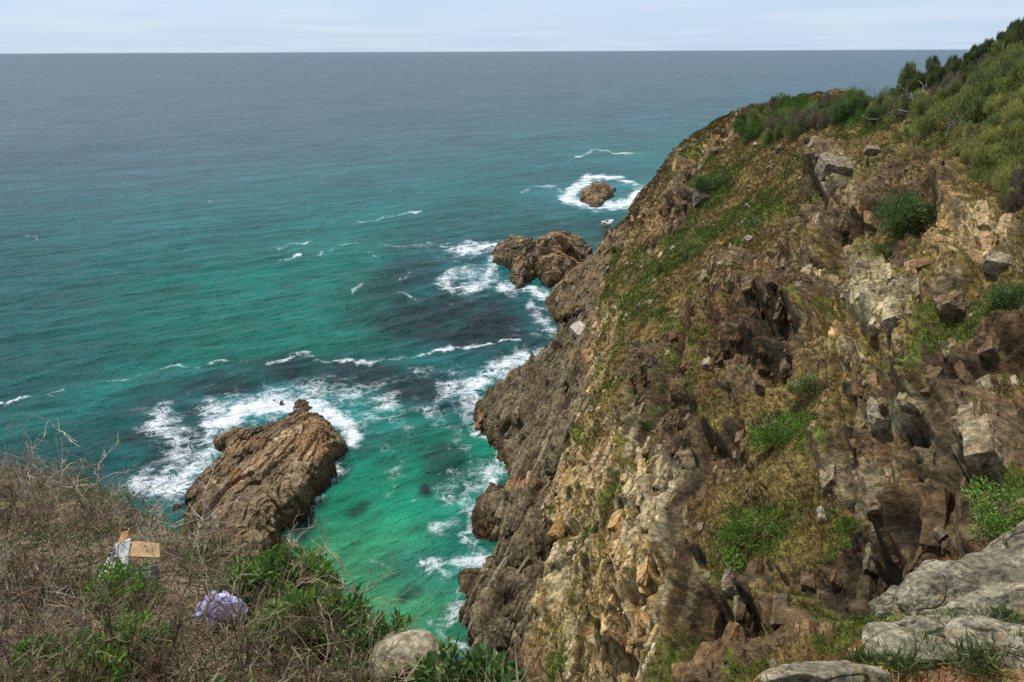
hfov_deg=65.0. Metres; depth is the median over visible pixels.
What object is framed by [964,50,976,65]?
wind bent tree
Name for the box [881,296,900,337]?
rock block
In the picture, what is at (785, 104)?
shrub
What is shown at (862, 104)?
shrub
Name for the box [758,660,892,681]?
boulder
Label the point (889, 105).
shrub
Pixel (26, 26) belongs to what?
sky
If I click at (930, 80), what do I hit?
wind bent tree
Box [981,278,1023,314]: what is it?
shrub
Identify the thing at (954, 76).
shrub
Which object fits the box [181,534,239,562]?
bush
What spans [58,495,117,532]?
dead shrub
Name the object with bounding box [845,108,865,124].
shrub
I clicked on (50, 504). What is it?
dead shrub
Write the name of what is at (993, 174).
shrub
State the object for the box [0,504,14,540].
dead shrub
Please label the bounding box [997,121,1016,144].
shrub
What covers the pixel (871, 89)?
bare tree
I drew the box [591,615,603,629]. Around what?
shrub
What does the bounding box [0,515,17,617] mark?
dead shrub
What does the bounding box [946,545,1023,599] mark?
boulder
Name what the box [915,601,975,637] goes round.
tussock
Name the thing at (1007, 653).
tussock
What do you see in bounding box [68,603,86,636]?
dead branch
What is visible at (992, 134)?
shrub
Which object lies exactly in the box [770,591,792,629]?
rock block
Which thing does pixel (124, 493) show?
dead shrub
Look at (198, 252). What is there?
sea
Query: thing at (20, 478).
bare tree
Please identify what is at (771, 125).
shrub
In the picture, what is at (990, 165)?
shrub
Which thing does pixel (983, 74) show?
shrub
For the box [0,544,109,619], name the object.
dead shrub
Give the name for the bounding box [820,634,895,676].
tussock
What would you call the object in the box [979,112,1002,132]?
shrub
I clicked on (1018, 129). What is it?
shrub
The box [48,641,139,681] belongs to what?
fern bush
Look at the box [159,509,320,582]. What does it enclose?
dead shrub
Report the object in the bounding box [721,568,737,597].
rock block
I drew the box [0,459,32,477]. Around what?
dead shrub
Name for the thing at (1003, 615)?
tussock
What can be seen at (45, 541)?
dead branch
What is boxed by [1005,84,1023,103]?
shrub
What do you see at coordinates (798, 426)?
shrub
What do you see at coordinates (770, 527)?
shrub
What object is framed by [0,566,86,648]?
dead shrub
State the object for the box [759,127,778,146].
shrub
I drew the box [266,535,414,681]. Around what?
dead shrub
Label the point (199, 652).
dead shrub
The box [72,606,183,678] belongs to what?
fern bush
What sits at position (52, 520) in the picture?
dead shrub
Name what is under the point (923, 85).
wind bent tree
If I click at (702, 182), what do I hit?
shrub
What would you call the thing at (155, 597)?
dead shrub
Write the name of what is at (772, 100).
shrub
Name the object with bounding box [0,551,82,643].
dead shrub
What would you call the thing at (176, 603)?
dead shrub
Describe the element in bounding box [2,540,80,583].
dead shrub
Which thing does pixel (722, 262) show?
rock block
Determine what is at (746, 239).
boulder
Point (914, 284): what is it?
rock block
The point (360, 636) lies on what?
bush
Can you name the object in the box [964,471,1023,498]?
shrub
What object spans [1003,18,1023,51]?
wind bent tree
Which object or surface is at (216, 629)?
dead shrub
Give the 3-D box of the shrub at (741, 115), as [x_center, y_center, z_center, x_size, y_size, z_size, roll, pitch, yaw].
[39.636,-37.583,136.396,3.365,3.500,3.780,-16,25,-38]
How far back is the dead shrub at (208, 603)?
4.67 m
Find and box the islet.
[580,181,615,207]
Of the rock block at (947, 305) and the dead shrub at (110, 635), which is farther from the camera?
the rock block at (947, 305)
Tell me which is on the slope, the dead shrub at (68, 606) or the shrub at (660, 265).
the dead shrub at (68, 606)
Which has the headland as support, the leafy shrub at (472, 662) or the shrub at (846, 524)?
the shrub at (846, 524)
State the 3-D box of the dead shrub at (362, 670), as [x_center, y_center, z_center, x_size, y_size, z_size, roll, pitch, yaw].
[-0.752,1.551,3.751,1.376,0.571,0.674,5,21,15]
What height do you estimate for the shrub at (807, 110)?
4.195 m
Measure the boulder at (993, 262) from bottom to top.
1.182 m
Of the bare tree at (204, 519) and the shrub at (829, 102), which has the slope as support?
the bare tree at (204, 519)
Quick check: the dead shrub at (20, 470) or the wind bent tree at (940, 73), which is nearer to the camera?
the dead shrub at (20, 470)
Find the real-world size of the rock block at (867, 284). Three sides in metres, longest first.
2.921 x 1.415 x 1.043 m
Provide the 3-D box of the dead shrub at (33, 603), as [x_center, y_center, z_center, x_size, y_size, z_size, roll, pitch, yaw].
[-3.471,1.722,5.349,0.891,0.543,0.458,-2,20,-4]
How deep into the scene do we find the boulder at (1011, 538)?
6.68 m
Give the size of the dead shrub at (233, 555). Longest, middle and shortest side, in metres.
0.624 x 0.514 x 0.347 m
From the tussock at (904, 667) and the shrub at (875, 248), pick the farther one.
the shrub at (875, 248)
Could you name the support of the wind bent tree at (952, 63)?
on the headland
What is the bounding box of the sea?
[0,50,969,666]
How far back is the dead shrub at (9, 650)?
4.11 m
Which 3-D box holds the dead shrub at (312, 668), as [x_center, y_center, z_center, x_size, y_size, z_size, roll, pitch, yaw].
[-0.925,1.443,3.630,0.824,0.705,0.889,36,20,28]
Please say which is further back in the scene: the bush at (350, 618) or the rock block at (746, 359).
the rock block at (746, 359)
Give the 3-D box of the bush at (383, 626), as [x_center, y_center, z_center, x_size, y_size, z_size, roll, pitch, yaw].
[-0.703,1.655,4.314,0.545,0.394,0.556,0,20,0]
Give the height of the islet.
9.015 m
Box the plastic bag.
[194,590,247,625]
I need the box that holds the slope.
[0,464,1023,681]
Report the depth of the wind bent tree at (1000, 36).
67.59 m
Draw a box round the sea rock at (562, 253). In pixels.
[534,231,592,287]
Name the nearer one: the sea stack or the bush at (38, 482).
the bush at (38, 482)
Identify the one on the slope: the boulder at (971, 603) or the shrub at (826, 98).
the boulder at (971, 603)
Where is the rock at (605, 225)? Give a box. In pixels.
[601,220,611,227]
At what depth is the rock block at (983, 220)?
39.61 m
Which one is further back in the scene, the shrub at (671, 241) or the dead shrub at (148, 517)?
the shrub at (671, 241)
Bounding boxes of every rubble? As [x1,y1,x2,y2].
[462,229,626,681]
[534,129,1020,681]
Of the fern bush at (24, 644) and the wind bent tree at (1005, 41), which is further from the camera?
the wind bent tree at (1005, 41)
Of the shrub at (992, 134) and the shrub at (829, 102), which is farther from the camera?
the shrub at (829, 102)
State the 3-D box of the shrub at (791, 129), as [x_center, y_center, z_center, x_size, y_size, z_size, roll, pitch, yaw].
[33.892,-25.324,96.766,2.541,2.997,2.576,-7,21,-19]
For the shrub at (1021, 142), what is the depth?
44.77 m
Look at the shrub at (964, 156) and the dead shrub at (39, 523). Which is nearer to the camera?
the dead shrub at (39, 523)
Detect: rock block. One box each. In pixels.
[715,349,724,365]
[717,259,725,265]
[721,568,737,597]
[741,275,755,296]
[742,355,751,364]
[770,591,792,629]
[800,571,816,591]
[819,462,840,492]
[853,272,875,300]
[865,490,881,521]
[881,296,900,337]
[911,277,919,297]
[923,449,936,464]
[933,288,965,320]
[956,221,965,236]
[957,402,975,424]
[961,413,1008,474]
[973,200,991,229]
[977,335,999,359]
[980,231,993,259]
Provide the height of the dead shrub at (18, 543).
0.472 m
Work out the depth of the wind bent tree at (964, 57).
68.56 m
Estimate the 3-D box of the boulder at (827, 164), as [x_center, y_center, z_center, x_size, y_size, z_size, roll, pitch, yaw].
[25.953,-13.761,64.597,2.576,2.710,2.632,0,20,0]
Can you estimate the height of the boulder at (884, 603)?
0.238 m
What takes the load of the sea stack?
in the sea
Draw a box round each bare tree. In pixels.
[0,412,95,500]
[0,418,68,501]
[0,522,79,656]
[47,459,154,526]
[49,440,137,517]
[110,479,193,541]
[131,458,244,575]
[864,72,878,98]
[901,82,925,104]
[945,101,967,136]
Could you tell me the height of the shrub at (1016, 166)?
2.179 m
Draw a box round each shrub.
[0,450,49,478]
[0,457,37,493]
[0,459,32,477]
[0,460,32,512]
[0,462,86,540]
[0,475,39,500]
[0,475,54,535]
[0,477,73,501]
[0,498,75,576]
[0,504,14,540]
[0,505,70,551]
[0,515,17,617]
[0,516,57,571]
[0,530,14,561]
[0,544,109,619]
[0,545,120,681]
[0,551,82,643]
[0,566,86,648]
[0,579,60,619]
[0,579,101,645]
[0,580,102,681]
[0,602,108,680]
[0,604,72,661]
[0,605,253,681]
[0,610,160,681]
[0,629,25,664]
[0,654,114,681]
[1,501,108,573]
[2,478,69,523]
[2,512,138,595]
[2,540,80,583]
[3,506,70,545]
[3,609,177,681]
[7,659,48,681]
[11,553,129,614]
[23,477,74,516]
[23,485,94,539]
[27,547,134,641]
[32,495,98,547]
[36,526,153,596]
[37,569,205,667]
[39,574,207,681]
[44,454,94,489]
[44,461,91,493]
[45,483,124,513]
[47,488,131,573]
[58,471,106,505]
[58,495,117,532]
[58,578,182,630]
[69,486,154,535]
[76,472,164,510]
[85,502,246,583]
[97,586,303,681]
[106,542,252,673]
[107,499,173,529]
[118,534,216,609]
[121,563,274,681]
[124,573,181,648]
[141,657,207,681]
[145,508,234,553]
[152,621,279,681]
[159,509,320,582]
[160,477,259,574]
[165,535,239,584]
[165,605,219,637]
[170,566,307,681]
[178,524,309,617]
[185,620,245,648]
[194,636,346,681]
[196,538,253,580]
[209,574,357,681]
[221,513,343,610]
[225,599,481,681]
[240,549,328,645]
[241,584,360,661]
[257,593,391,681]
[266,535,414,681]
[279,597,385,679]
[405,636,469,681]
[442,639,526,681]
[494,670,523,681]
[564,484,571,497]
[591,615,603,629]
[609,245,618,253]
[629,388,636,400]
[637,417,652,428]
[654,259,670,272]
[663,233,682,248]
[677,235,704,258]
[692,171,730,194]
[715,518,760,569]
[731,118,746,133]
[733,124,744,134]
[734,111,747,122]
[737,503,789,536]
[739,121,761,143]
[744,102,758,114]
[745,107,768,125]
[746,117,766,138]
[747,413,796,453]
[756,109,772,125]
[758,102,768,113]
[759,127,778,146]
[761,117,781,135]
[762,117,777,130]
[767,96,781,111]
[770,93,791,111]
[772,107,789,118]
[773,116,787,138]
[775,409,816,440]
[778,109,792,123]
[780,97,796,110]
[782,118,805,138]
[784,370,825,398]
[785,112,807,133]
[793,93,813,110]
[795,108,804,115]
[798,100,823,130]
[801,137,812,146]
[807,109,827,128]
[810,100,823,109]
[816,105,837,130]
[821,93,836,105]
[825,93,851,121]
[825,98,838,106]
[826,98,855,127]
[831,131,839,137]
[833,515,863,549]
[840,84,865,101]
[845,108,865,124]
[851,94,869,112]
[856,94,877,114]
[859,101,887,129]
[863,123,874,131]
[864,106,887,126]
[867,86,900,106]
[869,241,895,259]
[870,187,936,243]
[882,93,897,113]
[889,103,904,119]
[891,91,917,121]
[892,87,924,117]
[907,87,936,117]
[908,108,948,140]
[909,100,929,124]
[923,84,966,111]
[924,81,949,109]
[925,82,975,128]
[940,70,968,90]
[942,136,974,158]
[946,75,974,98]
[947,119,980,146]
[952,94,977,130]
[958,60,986,83]
[958,145,984,165]
[960,477,1023,543]
[962,120,983,140]
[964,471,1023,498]
[965,78,1008,123]
[965,130,992,145]
[966,92,995,124]
[967,151,1001,183]
[969,60,1003,92]
[970,138,989,153]
[974,52,991,67]
[978,54,999,70]
[979,92,1005,121]
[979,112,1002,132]
[980,125,1007,144]
[981,141,998,163]
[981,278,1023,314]
[982,76,1021,97]
[983,39,1023,66]
[984,162,1015,188]
[986,137,1023,164]
[987,43,1023,76]
[989,92,1019,114]
[991,66,1022,92]
[991,155,1023,189]
[992,165,1019,190]
[993,177,1021,205]
[995,98,1017,116]
[995,137,1023,171]
[996,66,1012,78]
[996,127,1014,142]
[997,98,1023,119]
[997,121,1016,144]
[998,107,1022,127]
[999,189,1023,213]
[1004,136,1023,155]
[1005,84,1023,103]
[1006,166,1023,197]
[1007,117,1023,139]
[1009,57,1023,93]
[1011,101,1023,122]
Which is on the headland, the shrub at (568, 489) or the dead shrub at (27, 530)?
the shrub at (568, 489)
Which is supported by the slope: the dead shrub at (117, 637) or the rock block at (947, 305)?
the dead shrub at (117, 637)
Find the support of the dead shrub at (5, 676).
on the slope
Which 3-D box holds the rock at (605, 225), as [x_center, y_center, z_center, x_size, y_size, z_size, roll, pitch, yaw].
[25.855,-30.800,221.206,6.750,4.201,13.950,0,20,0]
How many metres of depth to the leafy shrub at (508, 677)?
3.62 m
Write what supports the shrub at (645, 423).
on the headland
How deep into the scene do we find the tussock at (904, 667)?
4.42 m
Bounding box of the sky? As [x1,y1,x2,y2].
[0,0,1023,53]
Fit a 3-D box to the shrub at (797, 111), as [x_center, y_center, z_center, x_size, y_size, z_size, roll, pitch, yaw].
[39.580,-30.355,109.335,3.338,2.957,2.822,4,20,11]
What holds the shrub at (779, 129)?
on the headland
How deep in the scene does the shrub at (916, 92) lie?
68.98 m
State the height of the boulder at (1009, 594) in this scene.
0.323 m
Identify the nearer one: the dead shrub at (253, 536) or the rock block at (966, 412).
the dead shrub at (253, 536)
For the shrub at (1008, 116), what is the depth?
48.56 m
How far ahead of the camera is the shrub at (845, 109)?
90.15 m
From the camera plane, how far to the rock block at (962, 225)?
40.80 m
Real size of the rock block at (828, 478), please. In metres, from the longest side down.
1.213 x 0.874 x 0.783 m
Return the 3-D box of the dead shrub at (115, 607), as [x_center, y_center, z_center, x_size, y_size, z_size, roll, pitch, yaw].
[-2.127,1.663,4.761,1.037,0.491,0.847,-1,20,-1]
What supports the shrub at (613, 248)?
on the headland
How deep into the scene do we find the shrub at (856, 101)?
90.16 m
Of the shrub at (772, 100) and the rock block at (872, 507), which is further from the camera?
the shrub at (772, 100)
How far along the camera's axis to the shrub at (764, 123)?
110.15 m
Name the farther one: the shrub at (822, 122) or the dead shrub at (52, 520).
the shrub at (822, 122)
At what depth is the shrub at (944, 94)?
62.98 m
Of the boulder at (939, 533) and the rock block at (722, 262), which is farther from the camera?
the rock block at (722, 262)
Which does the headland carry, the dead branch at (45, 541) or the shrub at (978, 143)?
the shrub at (978, 143)
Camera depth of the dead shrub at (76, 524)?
6.66 m
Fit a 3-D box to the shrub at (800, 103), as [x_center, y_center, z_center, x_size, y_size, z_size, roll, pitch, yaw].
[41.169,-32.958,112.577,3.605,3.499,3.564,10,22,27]
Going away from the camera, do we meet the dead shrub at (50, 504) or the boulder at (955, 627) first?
the boulder at (955, 627)
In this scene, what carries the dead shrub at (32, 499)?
on the slope
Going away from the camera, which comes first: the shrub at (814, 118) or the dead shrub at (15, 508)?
the dead shrub at (15, 508)
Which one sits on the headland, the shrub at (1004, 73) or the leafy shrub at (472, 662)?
the shrub at (1004, 73)
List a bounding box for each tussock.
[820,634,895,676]
[861,637,942,681]
[898,625,953,672]
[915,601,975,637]
[923,627,1017,681]
[979,600,1023,624]
[984,620,1023,670]
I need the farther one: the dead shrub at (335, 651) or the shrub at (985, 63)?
the shrub at (985, 63)
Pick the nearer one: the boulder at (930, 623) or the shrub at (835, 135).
the boulder at (930, 623)
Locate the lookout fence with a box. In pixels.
[860,109,907,126]
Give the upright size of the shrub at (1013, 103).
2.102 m
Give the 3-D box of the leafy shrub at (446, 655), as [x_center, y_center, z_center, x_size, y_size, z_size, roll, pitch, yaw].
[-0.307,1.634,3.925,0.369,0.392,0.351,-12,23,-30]
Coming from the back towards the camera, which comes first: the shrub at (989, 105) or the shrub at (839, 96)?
the shrub at (839, 96)
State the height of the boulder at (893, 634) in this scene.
0.230 m
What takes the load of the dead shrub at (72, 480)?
on the slope
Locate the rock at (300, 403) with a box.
[293,399,312,413]
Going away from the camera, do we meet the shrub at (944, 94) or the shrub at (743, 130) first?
the shrub at (944, 94)
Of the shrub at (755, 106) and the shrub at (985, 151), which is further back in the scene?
the shrub at (755, 106)
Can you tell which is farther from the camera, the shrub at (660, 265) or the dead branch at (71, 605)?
the shrub at (660, 265)
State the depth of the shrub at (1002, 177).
42.59 m
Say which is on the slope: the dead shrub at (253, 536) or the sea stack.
the dead shrub at (253, 536)
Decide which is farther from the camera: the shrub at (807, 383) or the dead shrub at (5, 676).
the shrub at (807, 383)
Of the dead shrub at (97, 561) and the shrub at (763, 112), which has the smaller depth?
the dead shrub at (97, 561)
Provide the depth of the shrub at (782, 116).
105.86 m
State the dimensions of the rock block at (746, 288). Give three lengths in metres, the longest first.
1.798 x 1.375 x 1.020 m
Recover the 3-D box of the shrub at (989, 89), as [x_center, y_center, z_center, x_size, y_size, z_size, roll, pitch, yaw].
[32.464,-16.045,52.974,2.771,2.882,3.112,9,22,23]
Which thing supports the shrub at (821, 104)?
on the headland
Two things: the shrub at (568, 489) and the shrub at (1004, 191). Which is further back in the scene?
the shrub at (568, 489)
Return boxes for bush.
[0,628,100,681]
[29,481,46,490]
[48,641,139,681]
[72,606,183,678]
[74,556,163,618]
[133,577,172,604]
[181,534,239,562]
[206,537,348,629]
[237,578,374,668]
[331,607,415,681]
[331,622,380,670]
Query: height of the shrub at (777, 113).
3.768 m
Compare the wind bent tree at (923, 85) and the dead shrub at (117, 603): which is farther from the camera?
the wind bent tree at (923, 85)
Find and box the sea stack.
[172,407,348,566]
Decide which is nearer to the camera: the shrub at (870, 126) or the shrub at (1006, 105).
the shrub at (1006, 105)
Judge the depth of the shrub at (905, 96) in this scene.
69.32 m
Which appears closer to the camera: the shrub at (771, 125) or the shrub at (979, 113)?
the shrub at (979, 113)
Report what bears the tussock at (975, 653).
on the slope
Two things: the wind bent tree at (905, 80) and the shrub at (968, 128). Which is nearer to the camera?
the shrub at (968, 128)
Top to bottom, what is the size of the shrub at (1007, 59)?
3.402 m
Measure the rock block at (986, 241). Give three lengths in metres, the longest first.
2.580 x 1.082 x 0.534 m
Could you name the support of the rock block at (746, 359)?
on the headland
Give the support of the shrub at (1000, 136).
on the headland
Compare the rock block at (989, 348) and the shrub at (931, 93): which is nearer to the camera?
the rock block at (989, 348)
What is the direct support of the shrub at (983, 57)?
on the headland
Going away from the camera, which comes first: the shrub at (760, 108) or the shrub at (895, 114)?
the shrub at (895, 114)
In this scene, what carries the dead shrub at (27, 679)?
on the slope
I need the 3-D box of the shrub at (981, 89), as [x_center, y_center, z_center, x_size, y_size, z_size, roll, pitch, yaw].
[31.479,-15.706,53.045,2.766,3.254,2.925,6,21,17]
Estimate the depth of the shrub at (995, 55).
58.32 m
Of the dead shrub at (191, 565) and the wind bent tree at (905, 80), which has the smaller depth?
the dead shrub at (191, 565)
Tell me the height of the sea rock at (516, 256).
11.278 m
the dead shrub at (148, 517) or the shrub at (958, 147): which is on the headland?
the shrub at (958, 147)
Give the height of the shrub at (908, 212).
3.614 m
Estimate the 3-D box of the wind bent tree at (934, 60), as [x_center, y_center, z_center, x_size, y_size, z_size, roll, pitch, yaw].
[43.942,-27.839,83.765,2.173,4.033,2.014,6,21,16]
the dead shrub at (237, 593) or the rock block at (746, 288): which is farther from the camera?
the rock block at (746, 288)
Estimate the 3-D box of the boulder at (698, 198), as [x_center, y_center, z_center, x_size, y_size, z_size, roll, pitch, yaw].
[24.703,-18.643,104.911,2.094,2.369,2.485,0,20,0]
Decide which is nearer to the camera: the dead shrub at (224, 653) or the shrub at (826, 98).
the dead shrub at (224, 653)
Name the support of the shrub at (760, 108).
on the headland
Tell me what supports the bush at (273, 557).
on the slope
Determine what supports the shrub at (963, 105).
on the headland
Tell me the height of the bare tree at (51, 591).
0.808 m
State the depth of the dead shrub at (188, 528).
7.74 m
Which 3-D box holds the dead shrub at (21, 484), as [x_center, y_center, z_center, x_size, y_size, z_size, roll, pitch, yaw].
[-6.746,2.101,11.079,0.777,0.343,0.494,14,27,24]
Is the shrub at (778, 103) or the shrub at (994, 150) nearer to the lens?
the shrub at (994, 150)
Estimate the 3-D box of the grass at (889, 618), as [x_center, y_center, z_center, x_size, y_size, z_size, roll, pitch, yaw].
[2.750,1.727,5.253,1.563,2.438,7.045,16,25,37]
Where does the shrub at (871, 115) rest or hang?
on the headland
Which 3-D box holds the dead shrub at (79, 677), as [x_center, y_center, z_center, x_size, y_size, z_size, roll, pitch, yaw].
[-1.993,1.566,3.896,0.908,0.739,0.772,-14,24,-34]
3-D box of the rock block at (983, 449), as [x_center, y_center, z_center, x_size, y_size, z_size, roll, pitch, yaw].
[14.129,3.172,24.112,0.985,1.029,1.779,-34,15,39]
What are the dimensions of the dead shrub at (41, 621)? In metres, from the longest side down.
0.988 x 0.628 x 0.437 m
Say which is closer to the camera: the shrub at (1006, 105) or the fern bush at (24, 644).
the fern bush at (24, 644)
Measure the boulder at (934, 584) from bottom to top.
0.460 m
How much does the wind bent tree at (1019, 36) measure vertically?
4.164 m
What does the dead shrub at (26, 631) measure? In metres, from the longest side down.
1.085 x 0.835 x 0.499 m
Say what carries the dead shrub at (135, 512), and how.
on the slope
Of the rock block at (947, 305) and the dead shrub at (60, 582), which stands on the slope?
the dead shrub at (60, 582)
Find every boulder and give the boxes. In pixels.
[368,629,442,681]
[570,321,584,337]
[692,188,709,207]
[742,234,753,243]
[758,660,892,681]
[814,152,852,184]
[862,621,968,667]
[863,144,880,155]
[866,396,889,430]
[868,585,898,620]
[893,613,957,638]
[895,559,987,615]
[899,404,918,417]
[933,527,947,540]
[938,591,1021,623]
[944,615,1023,669]
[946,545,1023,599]
[969,582,1023,621]
[982,249,1012,277]
[983,520,1023,549]
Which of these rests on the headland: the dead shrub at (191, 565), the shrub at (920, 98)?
the shrub at (920, 98)
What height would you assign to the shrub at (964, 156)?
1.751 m
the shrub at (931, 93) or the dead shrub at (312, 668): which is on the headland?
the shrub at (931, 93)
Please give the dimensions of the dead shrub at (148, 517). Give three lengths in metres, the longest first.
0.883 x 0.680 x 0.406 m
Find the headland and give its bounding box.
[458,89,1023,681]
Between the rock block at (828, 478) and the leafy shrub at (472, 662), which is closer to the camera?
the leafy shrub at (472, 662)
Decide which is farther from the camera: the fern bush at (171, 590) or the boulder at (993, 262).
the boulder at (993, 262)
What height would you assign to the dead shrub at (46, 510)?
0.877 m
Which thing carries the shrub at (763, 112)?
on the headland
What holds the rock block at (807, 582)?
on the headland
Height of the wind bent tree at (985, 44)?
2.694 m
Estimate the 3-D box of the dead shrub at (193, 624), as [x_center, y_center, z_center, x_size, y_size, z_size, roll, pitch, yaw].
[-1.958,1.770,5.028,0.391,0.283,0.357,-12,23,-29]
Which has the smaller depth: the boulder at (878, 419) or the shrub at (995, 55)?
the boulder at (878, 419)
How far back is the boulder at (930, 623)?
4.92 m
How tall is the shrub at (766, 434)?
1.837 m
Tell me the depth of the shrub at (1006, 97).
51.22 m
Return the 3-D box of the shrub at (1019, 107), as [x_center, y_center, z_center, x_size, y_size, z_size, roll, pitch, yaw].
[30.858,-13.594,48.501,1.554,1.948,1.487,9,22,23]
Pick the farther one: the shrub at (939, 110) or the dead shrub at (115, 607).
the shrub at (939, 110)
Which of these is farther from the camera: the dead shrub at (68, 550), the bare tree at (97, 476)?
the bare tree at (97, 476)
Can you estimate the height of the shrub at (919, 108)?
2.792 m
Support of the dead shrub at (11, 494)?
on the slope
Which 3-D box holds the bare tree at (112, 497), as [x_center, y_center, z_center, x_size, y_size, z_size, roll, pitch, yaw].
[-4.525,1.739,8.866,1.120,0.866,0.570,-8,21,-21]
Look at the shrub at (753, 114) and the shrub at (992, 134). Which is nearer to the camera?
the shrub at (992, 134)
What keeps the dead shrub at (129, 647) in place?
on the slope
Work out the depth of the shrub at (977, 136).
48.26 m
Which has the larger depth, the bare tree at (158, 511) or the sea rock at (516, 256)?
the sea rock at (516, 256)
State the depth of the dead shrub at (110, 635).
4.29 m
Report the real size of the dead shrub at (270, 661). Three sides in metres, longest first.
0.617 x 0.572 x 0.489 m
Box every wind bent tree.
[896,61,923,94]
[917,72,926,91]
[923,54,941,78]
[925,64,938,89]
[934,66,946,83]
[944,54,959,75]
[959,52,968,69]
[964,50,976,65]
[970,44,982,62]
[979,36,994,54]
[993,30,1005,51]
[1001,33,1010,55]
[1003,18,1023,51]
[1014,17,1023,46]
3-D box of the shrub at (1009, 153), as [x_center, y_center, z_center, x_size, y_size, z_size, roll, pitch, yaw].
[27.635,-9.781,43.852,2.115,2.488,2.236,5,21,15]
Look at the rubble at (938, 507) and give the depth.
41.14 m
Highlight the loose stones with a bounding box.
[544,90,1018,667]
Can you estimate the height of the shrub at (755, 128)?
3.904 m
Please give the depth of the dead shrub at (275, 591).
4.96 m
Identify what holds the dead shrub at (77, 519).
on the slope
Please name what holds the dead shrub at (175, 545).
on the slope
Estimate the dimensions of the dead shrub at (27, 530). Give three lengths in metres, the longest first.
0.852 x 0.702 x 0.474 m
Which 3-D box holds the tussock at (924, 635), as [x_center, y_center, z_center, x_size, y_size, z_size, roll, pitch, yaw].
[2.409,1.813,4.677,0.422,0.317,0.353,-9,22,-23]
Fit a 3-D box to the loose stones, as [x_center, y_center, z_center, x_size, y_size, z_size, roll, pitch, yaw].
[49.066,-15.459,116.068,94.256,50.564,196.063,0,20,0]
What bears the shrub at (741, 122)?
on the headland
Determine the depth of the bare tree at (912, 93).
68.40 m
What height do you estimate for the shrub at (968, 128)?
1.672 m
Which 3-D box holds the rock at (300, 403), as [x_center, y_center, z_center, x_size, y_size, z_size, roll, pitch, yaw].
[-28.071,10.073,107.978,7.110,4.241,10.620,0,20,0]
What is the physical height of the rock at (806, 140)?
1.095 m
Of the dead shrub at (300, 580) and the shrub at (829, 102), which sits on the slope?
the dead shrub at (300, 580)
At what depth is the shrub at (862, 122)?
78.14 m
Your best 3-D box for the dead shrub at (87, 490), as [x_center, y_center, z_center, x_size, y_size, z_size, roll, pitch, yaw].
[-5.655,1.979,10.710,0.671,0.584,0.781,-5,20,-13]
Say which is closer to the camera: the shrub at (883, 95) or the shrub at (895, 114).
the shrub at (895, 114)
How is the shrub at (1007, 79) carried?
on the headland
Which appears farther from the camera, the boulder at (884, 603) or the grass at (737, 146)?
the grass at (737, 146)
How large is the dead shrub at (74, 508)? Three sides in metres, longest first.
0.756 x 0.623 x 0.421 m
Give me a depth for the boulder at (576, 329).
119.21 m
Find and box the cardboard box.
[99,530,159,586]
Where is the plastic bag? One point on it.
(228, 597)
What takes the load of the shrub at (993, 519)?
on the headland
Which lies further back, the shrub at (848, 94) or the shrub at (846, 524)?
the shrub at (848, 94)
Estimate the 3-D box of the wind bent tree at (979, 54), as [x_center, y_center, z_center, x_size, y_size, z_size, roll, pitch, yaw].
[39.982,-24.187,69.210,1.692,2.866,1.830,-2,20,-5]
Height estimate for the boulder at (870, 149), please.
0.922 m
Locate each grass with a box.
[531,74,1023,681]
[737,552,1023,681]
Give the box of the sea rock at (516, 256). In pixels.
[492,235,540,289]
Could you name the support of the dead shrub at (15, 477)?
on the slope
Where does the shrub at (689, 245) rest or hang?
on the headland
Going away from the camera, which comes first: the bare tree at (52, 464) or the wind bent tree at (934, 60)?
the bare tree at (52, 464)
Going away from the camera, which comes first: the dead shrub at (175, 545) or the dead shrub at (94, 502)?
the dead shrub at (175, 545)
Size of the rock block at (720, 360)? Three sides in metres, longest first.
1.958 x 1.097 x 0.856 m
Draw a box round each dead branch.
[2,540,78,553]
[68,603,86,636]
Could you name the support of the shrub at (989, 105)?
on the headland
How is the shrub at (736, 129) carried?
on the headland
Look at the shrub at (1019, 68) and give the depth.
51.92 m
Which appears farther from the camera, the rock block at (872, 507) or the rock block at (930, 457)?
the rock block at (930, 457)
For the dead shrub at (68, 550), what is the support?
on the slope
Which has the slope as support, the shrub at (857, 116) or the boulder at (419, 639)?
the boulder at (419, 639)
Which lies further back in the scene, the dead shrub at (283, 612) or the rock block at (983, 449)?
the rock block at (983, 449)
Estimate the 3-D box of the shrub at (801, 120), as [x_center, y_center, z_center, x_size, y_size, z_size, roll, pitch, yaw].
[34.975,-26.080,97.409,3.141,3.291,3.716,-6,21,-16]
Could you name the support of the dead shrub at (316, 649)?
on the slope
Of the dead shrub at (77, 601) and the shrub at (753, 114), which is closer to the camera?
the dead shrub at (77, 601)
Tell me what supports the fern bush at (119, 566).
on the slope
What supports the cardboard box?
on the slope
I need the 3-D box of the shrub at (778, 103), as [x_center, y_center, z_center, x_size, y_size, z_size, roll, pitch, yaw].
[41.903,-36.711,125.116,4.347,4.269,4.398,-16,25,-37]
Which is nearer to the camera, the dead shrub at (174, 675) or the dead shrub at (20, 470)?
the dead shrub at (174, 675)
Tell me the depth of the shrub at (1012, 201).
39.38 m
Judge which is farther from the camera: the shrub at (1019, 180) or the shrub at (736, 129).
the shrub at (736, 129)
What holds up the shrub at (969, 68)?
on the headland
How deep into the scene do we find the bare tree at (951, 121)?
55.04 m

